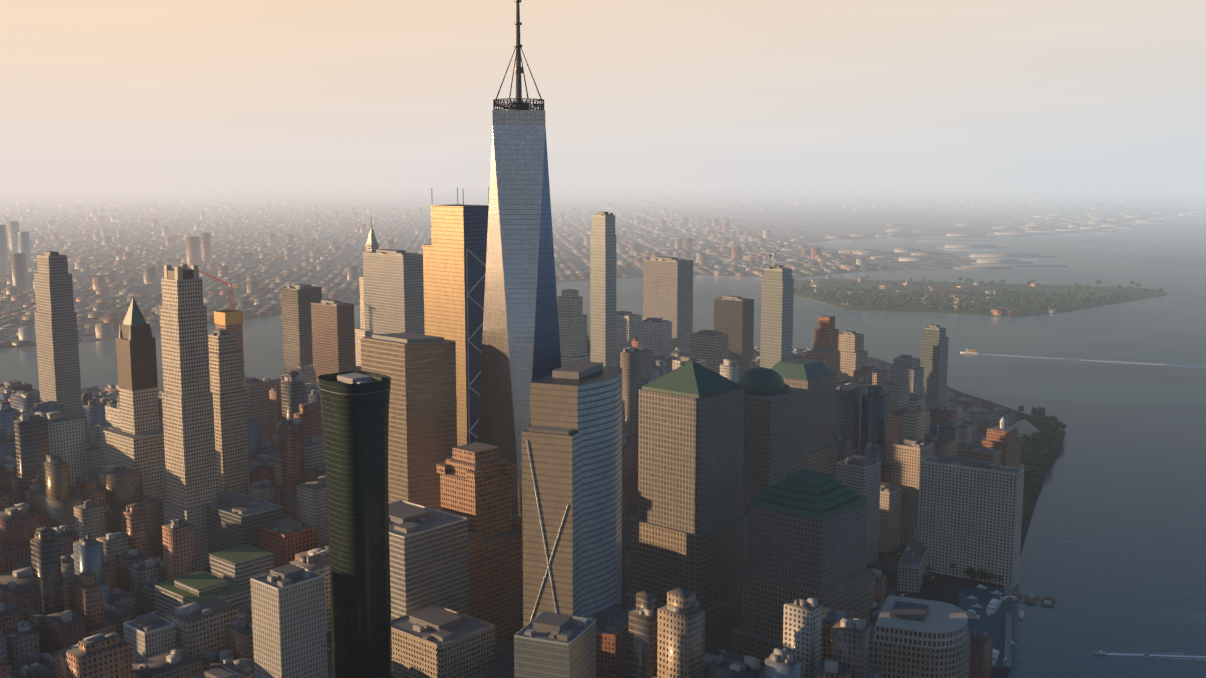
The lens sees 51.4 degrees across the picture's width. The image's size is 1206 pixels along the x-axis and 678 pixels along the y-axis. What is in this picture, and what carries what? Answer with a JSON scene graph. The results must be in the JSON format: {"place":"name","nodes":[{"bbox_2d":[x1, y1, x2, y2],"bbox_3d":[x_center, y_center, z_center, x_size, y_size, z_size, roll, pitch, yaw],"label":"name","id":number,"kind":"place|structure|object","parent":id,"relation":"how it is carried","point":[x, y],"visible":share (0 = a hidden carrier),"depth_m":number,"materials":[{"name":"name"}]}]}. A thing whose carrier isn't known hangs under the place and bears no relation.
{"place":"outdoors","nodes":[
{"label":"outdoors","id":0,"kind":"place"},
{"bbox_2d":[208,329,249,495],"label":"skyscraper","id":1,"kind":"structure","parent":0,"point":[230,416],"depth_m":1234.48,"materials":[{"name":"beige concrete"}]},
{"bbox_2d":[214,309,244,379],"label":"construction tower","id":2,"kind":"structure","parent":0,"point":[230,321],"depth_m":1729.08,"materials":[{"name":"beige concrete"}]},
{"bbox_2d":[199,270,238,310],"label":"crane","id":3,"kind":"object","parent":2,"relation":"on","point":[230,294],"visible":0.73,"depth_m":1731.09,"materials":[{"name":"white metal"}]},
{"bbox_2d":[281,284,321,373],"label":"skyscraper","id":4,"kind":"structure","parent":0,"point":[297,300],"depth_m":2021.09,"materials":[{"name":"grey concrete"}]},
{"bbox_2d":[311,299,355,382],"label":"skyscraper","id":5,"kind":"structure","parent":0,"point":[333,337],"depth_m":1777.78,"materials":[{"name":"white concrete"}]},
{"bbox_2d":[355,217,378,365],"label":"skyscraper","id":6,"kind":"structure","parent":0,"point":[371,244],"depth_m":1898.42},
{"bbox_2d":[363,249,424,336],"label":"skyscraper","id":7,"kind":"structure","parent":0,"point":[393,280],"depth_m":1700.05,"materials":[{"name":"beige concrete"}]},
{"bbox_2d":[136,431,1047,677],"bbox_3d":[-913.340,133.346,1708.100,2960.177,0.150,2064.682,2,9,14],"label":"manhattan pavement","id":8,"kind":"structure","parent":0,"point":[502,647],"depth_m":1167.34,"materials":[{"name":"grey concrete"}]},
{"bbox_2d":[0,161,1190,348],"bbox_3d":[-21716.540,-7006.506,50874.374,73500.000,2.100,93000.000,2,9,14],"label":"brooklyn ground","id":9,"kind":"structure","parent":0,"point":[944,216],"depth_m":13434.82,"materials":[{"name":"grey concrete"}]},
{"bbox_2d":[0,178,1205,347],"bbox_3d":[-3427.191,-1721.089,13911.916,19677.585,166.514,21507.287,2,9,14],"label":"distant buildings","id":10,"kind":"structure","parent":9,"relation":"on","point":[24,242],"depth_m":5431.31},
{"bbox_2d":[136,357,1062,677],"bbox_3d":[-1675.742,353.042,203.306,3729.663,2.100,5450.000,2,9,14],"label":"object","id":11,"kind":"structure","parent":0,"point":[944,587],"depth_m":1131.88,"materials":[{"name":"plant"}]},
{"bbox_2d":[123,612,176,663],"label":"building","id":12,"kind":"structure","parent":11,"relation":"on","point":[149,635],"depth_m":898.31,"materials":[{"name":"white concrete"}]},
{"bbox_2d":[153,571,250,618],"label":"building","id":13,"kind":"structure","parent":11,"relation":"on","point":[172,594],"depth_m":992.37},
{"bbox_2d":[191,667,238,677],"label":"building","id":14,"kind":"structure","parent":11,"relation":"on","point":[217,672],"depth_m":771.93,"materials":[{"name":"grey concrete"}]},
{"bbox_2d":[258,517,316,567],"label":"building","id":15,"kind":"structure","parent":11,"relation":"on","point":[285,540],"depth_m":1120.67,"materials":[{"name":"red brick"}]},
{"bbox_2d":[250,564,327,677],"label":"building","id":16,"kind":"structure","parent":11,"relation":"on","point":[289,620],"depth_m":779.19,"materials":[{"name":"beige concrete"}]},
{"bbox_2d":[389,500,469,619],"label":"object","id":17,"kind":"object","parent":11,"relation":"on","point":[429,556],"visible":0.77,"depth_m":926.98,"materials":[{"name":"grey concrete"}]},
{"bbox_2d":[391,604,494,677],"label":"building","id":18,"kind":"structure","parent":11,"relation":"on","point":[435,641],"depth_m":863.00,"materials":[{"name":"beige concrete"}]},
{"bbox_2d":[436,442,522,643],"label":"skyscraper","id":19,"kind":"structure","parent":11,"relation":"on","point":[476,483],"depth_m":982.24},
{"bbox_2d":[0,335,1028,677],"bbox_3d":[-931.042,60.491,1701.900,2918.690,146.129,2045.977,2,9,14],"label":"city buildings","id":20,"kind":"structure","parent":11,"relation":"on","point":[84,535],"depth_m":1088.12,"materials":[{"name":"beige concrete"}]},
{"bbox_2d":[514,612,595,677],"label":"office building","id":21,"kind":"structure","parent":11,"relation":"on","point":[550,645],"depth_m":709.94,"materials":[{"name":"grey concrete"}]},
{"bbox_2d":[136,435,1052,649],"bbox_3d":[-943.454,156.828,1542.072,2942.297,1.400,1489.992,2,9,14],"label":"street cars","id":22,"kind":"object","parent":11,"relation":"on","point":[893,594],"visible":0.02,"depth_m":1135.74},
{"bbox_2d":[593,602,635,677],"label":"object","id":23,"kind":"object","parent":11,"relation":"on","point":[612,636],"visible":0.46,"depth_m":853.72,"materials":[{"name":"brown brick"}]},
{"bbox_2d":[705,644,730,651],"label":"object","id":24,"kind":"object","parent":11,"relation":"on","point":[719,647],"visible":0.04,"depth_m":942.97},
{"bbox_2d":[714,295,753,376],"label":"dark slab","id":25,"kind":"structure","parent":11,"relation":"on","point":[734,317],"depth_m":2144.14,"materials":[{"name":"grey concrete"}]},
{"bbox_2d":[730,469,874,666],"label":"skyscraper","id":26,"kind":"structure","parent":11,"relation":"on","point":[807,534],"depth_m":894.55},
{"bbox_2d":[780,606,853,664],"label":"building","id":27,"kind":"structure","parent":11,"relation":"on","point":[832,617],"depth_m":824.77,"materials":[{"name":"grey concrete"}]},
{"bbox_2d":[804,347,839,382],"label":"building","id":28,"kind":"structure","parent":11,"relation":"on","point":[828,358],"depth_m":1701.63,"materials":[{"name":"grey concrete"}]},
{"bbox_2d":[813,315,838,349],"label":"building","id":29,"kind":"structure","parent":11,"relation":"on","point":[826,333],"depth_m":1752.95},
{"bbox_2d":[838,330,867,381],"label":"building","id":30,"kind":"structure","parent":11,"relation":"on","point":[853,354],"depth_m":1846.52,"materials":[{"name":"beige concrete"}]},
{"bbox_2d":[836,455,880,565],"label":"apartment tower","id":31,"kind":"structure","parent":11,"relation":"on","point":[861,475],"depth_m":1166.50,"materials":[{"name":"grey concrete"}]},
{"bbox_2d":[853,366,888,384],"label":"building","id":32,"kind":"structure","parent":11,"relation":"on","point":[877,376],"depth_m":1604.40,"materials":[{"name":"grey concrete"}]},
{"bbox_2d":[878,482,901,552],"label":"apartment building","id":33,"kind":"structure","parent":11,"relation":"on","point":[889,519],"depth_m":1208.80,"materials":[{"name":"beige concrete"}]},
{"bbox_2d":[878,380,909,409],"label":"building","id":34,"kind":"structure","parent":11,"relation":"on","point":[899,391],"depth_m":1537.43,"materials":[{"name":"grey concrete"}]},
{"bbox_2d":[889,354,923,394],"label":"building","id":35,"kind":"structure","parent":11,"relation":"on","point":[906,369],"depth_m":1690.34,"materials":[{"name":"grey concrete"}]},
{"bbox_2d":[897,528,927,592],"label":"apartment building","id":36,"kind":"structure","parent":11,"relation":"on","point":[912,567],"depth_m":1106.62,"materials":[{"name":"grey concrete"}]},
{"bbox_2d":[891,437,934,545],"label":"apartment building","id":37,"kind":"structure","parent":11,"relation":"on","point":[909,454],"depth_m":1222.68,"materials":[{"name":"beige concrete"}]},
{"bbox_2d":[920,324,948,404],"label":"skyscraper","id":38,"kind":"structure","parent":11,"relation":"on","point":[934,352],"depth_m":1784.15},
{"bbox_2d":[925,403,961,416],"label":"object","id":39,"kind":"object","parent":11,"relation":"on","point":[934,405],"visible":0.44,"depth_m":1701.41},
{"bbox_2d":[917,455,1023,588],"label":"building","id":40,"kind":"structure","parent":11,"relation":"on","point":[969,512],"depth_m":1125.22,"materials":[{"name":"grey concrete"}]},
{"bbox_2d":[880,406,1067,584],"bbox_3d":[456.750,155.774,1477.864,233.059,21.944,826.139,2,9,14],"label":"trees","id":41,"kind":"object","parent":11,"relation":"on","point":[1038,453],"visible":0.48,"depth_m":1549.14,"materials":[{"name":"green plant"}]},
{"bbox_2d":[958,441,1001,464],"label":"building","id":42,"kind":"structure","parent":11,"relation":"on","point":[975,451],"depth_m":1393.88,"materials":[{"name":"grey concrete"}]},
{"bbox_2d":[982,417,1021,467],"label":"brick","id":43,"kind":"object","parent":11,"relation":"on","point":[1006,440],"visible":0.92,"depth_m":1425.03,"materials":[{"name":"red brick"}]},
{"bbox_2d":[1010,420,1039,440],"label":"museum jewish heritage","id":44,"kind":"structure","parent":11,"relation":"on","point":[1025,427],"depth_m":1689.54,"materials":[{"name":"grey stone"}]},
{"bbox_2d":[0,162,1205,677],"bbox_3d":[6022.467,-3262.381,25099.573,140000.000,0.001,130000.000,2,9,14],"label":"water","id":45,"kind":"structure","parent":0,"point":[1112,558],"depth_m":2083.07,"materials":[{"name":"teal liquid"}]},
{"bbox_2d":[0,380,31,391],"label":"building","id":46,"kind":"structure","parent":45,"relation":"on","point":[17,385],"depth_m":1685.21,"materials":[{"name":"grey concrete"}]},
{"bbox_2d":[34,251,82,417],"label":"skyscraper","id":47,"kind":"structure","parent":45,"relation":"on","point":[57,346],"depth_m":1456.40,"materials":[{"name":"beige concrete"}]},
{"bbox_2d":[99,401,120,467],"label":"building","id":48,"kind":"structure","parent":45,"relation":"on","point":[112,416],"depth_m":1293.48,"materials":[{"name":"beige concrete"}]},
{"bbox_2d":[103,297,166,524],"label":"skyscraper","id":49,"kind":"structure","parent":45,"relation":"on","point":[135,442],"depth_m":1251.18,"materials":[{"name":"beige concrete"}]},
{"bbox_2d":[159,264,218,570],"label":"skyscraper","id":50,"kind":"structure","parent":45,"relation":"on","point":[189,439],"depth_m":1143.16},
{"bbox_2d":[209,544,273,594],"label":"building","id":51,"kind":"structure","parent":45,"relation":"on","point":[241,565],"depth_m":1041.44,"materials":[{"name":"white concrete"}]},
{"bbox_2d":[205,490,283,567],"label":"building","id":52,"kind":"structure","parent":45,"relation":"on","point":[235,519],"depth_m":1143.57,"materials":[{"name":"grey concrete"}]},
{"bbox_2d":[243,377,274,442],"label":"building","id":53,"kind":"structure","parent":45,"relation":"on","point":[260,405],"depth_m":1491.18,"materials":[{"name":"grey concrete"}]},
{"bbox_2d":[318,371,392,677],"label":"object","id":54,"kind":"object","parent":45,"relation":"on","point":[355,430],"visible":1,"depth_m":793.72,"materials":[{"name":"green glass"}]},
{"bbox_2d":[319,373,389,394],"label":"rooftop structure","id":55,"kind":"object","parent":54,"relation":"attached to","point":[354,378],"depth_m":788.87,"materials":[{"name":"grey concrete"}]},
{"bbox_2d":[361,332,456,510],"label":"skyscraper","id":56,"kind":"structure","parent":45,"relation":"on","point":[419,370],"depth_m":1053.74,"materials":[{"name":"beige concrete"}]},
{"bbox_2d":[423,204,488,445],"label":"skyscraper","id":57,"kind":"structure","parent":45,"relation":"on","point":[457,230],"depth_m":1308.67,"materials":[{"name":"beige glass"}]},
{"bbox_2d":[431,187,488,443],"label":"wtc bracing masts","id":58,"kind":"object","parent":57,"relation":"attached to","point":[482,308],"visible":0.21,"depth_m":1307.06},
{"bbox_2d":[478,110,560,517],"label":"skyscraper","id":59,"kind":"structure","parent":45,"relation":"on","point":[520,345],"depth_m":1039.33,"materials":[{"name":"blue glass"}]},
{"bbox_2d":[493,0,543,109],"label":"spire","id":60,"kind":"structure","parent":59,"relation":"on","point":[519,103],"depth_m":1036.17,"materials":[{"name":"grey metal"}]},
{"bbox_2d":[475,366,621,677],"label":"skyscraper","id":61,"kind":"structure","parent":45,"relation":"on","point":[578,471],"depth_m":848.58,"materials":[{"name":"grey glass"}]},
{"bbox_2d":[526,361,602,621],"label":"trim","id":62,"kind":"structure","parent":61,"relation":"on","point":[578,369],"depth_m":854.57,"materials":[{"name":"grey metal"}]},
{"bbox_2d":[558,289,589,366],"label":"skyscraper","id":63,"kind":"structure","parent":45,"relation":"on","point":[572,319],"depth_m":1709.34,"materials":[{"name":"grey concrete"}]},
{"bbox_2d":[590,212,615,366],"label":"skyscraper","id":64,"kind":"structure","parent":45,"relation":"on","point":[603,292],"depth_m":1495.29,"materials":[{"name":"beige concrete"}]},
{"bbox_2d":[616,311,640,365],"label":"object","id":65,"kind":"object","parent":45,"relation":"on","point":[626,327],"visible":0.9,"depth_m":1889.99,"materials":[{"name":"grey glass"}]},
{"bbox_2d":[638,317,671,358],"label":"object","id":66,"kind":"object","parent":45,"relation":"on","point":[655,335],"visible":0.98,"depth_m":1744.63,"materials":[{"name":"grey concrete"}]},
{"bbox_2d":[643,256,692,348],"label":"skyscraper","id":67,"kind":"structure","parent":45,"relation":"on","point":[667,288],"depth_m":2242.75,"materials":[{"name":"concrete"}]},
{"bbox_2d":[625,361,747,645],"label":"skyscraper","id":68,"kind":"structure","parent":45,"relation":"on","point":[689,528],"depth_m":952.29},
{"bbox_2d":[672,355,704,370],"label":"building","id":69,"kind":"structure","parent":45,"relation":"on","point":[678,363],"depth_m":1605.79,"materials":[{"name":"beige concrete"}]},
{"bbox_2d":[690,330,728,373],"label":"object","id":70,"kind":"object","parent":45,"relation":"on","point":[710,347],"visible":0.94,"depth_m":1695.78,"materials":[{"name":"grey concrete"}]},
{"bbox_2d":[737,367,808,516],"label":"domed skyscraper","id":71,"kind":"structure","parent":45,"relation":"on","point":[775,425],"depth_m":1076.35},
{"bbox_2d":[760,265,793,368],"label":"skyscraper","id":72,"kind":"structure","parent":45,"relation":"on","point":[777,300],"depth_m":1596.03,"materials":[{"name":"beige concrete"}]},
{"bbox_2d":[768,245,784,265],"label":"crane","id":73,"kind":"object","parent":72,"relation":"on","point":[773,256],"visible":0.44,"depth_m":1594.90,"materials":[{"name":"white metal"}]},
{"bbox_2d":[792,354,803,358],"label":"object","id":74,"kind":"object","parent":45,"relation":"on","point":[798,356],"visible":0.12,"depth_m":1763.08,"materials":[{"name":"grey"}]},
{"bbox_2d":[771,358,838,478],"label":"skyscraper","id":75,"kind":"structure","parent":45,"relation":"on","point":[817,379],"depth_m":1248.03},
{"bbox_2d":[960,348,978,353],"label":"ferry","id":76,"kind":"object","parent":45,"relation":"on","point":[967,351],"visible":0.9,"depth_m":2440.77,"materials":[{"name":"white metal"}]},
{"bbox_2d":[965,609,980,618],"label":"boat","id":77,"kind":"object","parent":45,"relation":"on","point":[971,613],"visible":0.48,"depth_m":1041.31,"materials":[{"name":"white plastic"}]},
{"bbox_2d":[976,584,986,588],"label":"boat","id":78,"kind":"object","parent":45,"relation":"on","point":[980,586],"visible":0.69,"depth_m":1114.76,"materials":[{"name":"white plastic"}]},
{"bbox_2d":[986,599,1002,614],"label":"yacht","id":79,"kind":"object","parent":45,"relation":"on","point":[992,606],"visible":0.92,"depth_m":1058.93,"materials":[{"name":"white plastic"}]},
{"bbox_2d":[992,647,999,664],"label":"boat","id":80,"kind":"object","parent":45,"relation":"on","point":[995,654],"visible":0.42,"depth_m":952.85,"materials":[{"name":"white plastic"}]},
{"bbox_2d":[990,590,1002,594],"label":"boat","id":81,"kind":"object","parent":45,"relation":"on","point":[996,592],"visible":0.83,"depth_m":1098.29,"materials":[{"name":"white plastic"}]},
{"bbox_2d":[1000,589,1012,600],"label":"marina boat","id":82,"kind":"object","parent":45,"relation":"on","point":[1003,598],"visible":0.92,"depth_m":1082.81,"materials":[{"name":"white plastic"}]},
{"bbox_2d":[1004,585,1011,669],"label":"breakwater","id":83,"kind":"object","parent":45,"relation":"on","point":[1008,632],"visible":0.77,"depth_m":1004.15,"materials":[{"name":"grey concrete"}]},
{"bbox_2d":[1019,594,1023,619],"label":"boat","id":84,"kind":"object","parent":45,"relation":"on","point":[1021,614],"visible":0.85,"depth_m":1042.47,"materials":[{"name":"white plastic"}]},
{"bbox_2d":[1010,591,1056,606],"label":"marina float barges","id":85,"kind":"object","parent":45,"relation":"on","point":[1049,601],"visible":0.88,"depth_m":1081.61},
{"bbox_2d":[981,354,1205,368],"bbox_3d":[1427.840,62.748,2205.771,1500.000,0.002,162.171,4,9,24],"label":"boat wake","id":86,"kind":"object","parent":45,"relation":"on","point":[1104,361],"visible":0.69,"depth_m":2336.32,"materials":[{"name":"white liquid"}]},
{"bbox_2d":[1092,650,1107,654],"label":"motorboat","id":87,"kind":"object","parent":45,"relation":"on","point":[1100,652],"visible":0.83,"depth_m":965.85,"materials":[{"name":"white plastic"}]},
{"bbox_2d":[1104,653,1205,659],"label":"boat wake","id":88,"kind":"object","parent":45,"relation":"on","point":[1162,655],"visible":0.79,"depth_m":963.40,"materials":[{"name":"white liquid"}]},
{"bbox_2d":[0,0,1205,162],"label":"sky","id":89,"kind":"structure","parent":0,"point":[1029,81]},
{"bbox_2d":[622,511,637,578],"bbox_3d":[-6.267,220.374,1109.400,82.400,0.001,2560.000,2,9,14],"label":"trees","id":90,"kind":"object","parent":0,"point":[628,533],"depth_m":1266.75,"materials":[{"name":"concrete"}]},
{"bbox_2d":[495,501,637,659],"bbox_3d":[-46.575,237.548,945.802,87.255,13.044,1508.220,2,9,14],"label":"west street trees","id":91,"kind":"object","parent":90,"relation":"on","point":[497,655],"visible":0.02,"depth_m":1219.29,"materials":[{"name":"green plant"}]},
{"bbox_2d":[870,595,970,677],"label":"building","id":92,"kind":"structure","parent":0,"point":[916,638],"depth_m":815.29,"materials":[{"name":"grey concrete"}]},
{"bbox_2d":[794,279,1167,316],"bbox_3d":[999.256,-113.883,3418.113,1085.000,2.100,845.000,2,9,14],"label":"island","id":93,"kind":"structure","parent":0,"point":[1134,294],"depth_m":3476.18,"materials":[{"name":"green plant"}]},
{"bbox_2d":[810,277,1055,315],"bbox_3d":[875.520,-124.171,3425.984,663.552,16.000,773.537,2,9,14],"label":"buildings","id":94,"kind":"structure","parent":93,"relation":"on","point":[976,287],"depth_m":3433.49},
{"bbox_2d":[792,275,1163,315],"bbox_3d":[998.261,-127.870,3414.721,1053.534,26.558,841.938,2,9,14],"label":"trees","id":95,"kind":"object","parent":93,"relation":"on","point":[843,297],"visible":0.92,"depth_m":3296.66,"materials":[{"name":"green plant"}]},
{"bbox_2d":[1029,165,1205,181],"bbox_3d":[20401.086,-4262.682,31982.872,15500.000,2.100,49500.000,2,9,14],"label":"staten island ground","id":96,"kind":"structure","parent":0,"point":[1191,172],"depth_m":37950.39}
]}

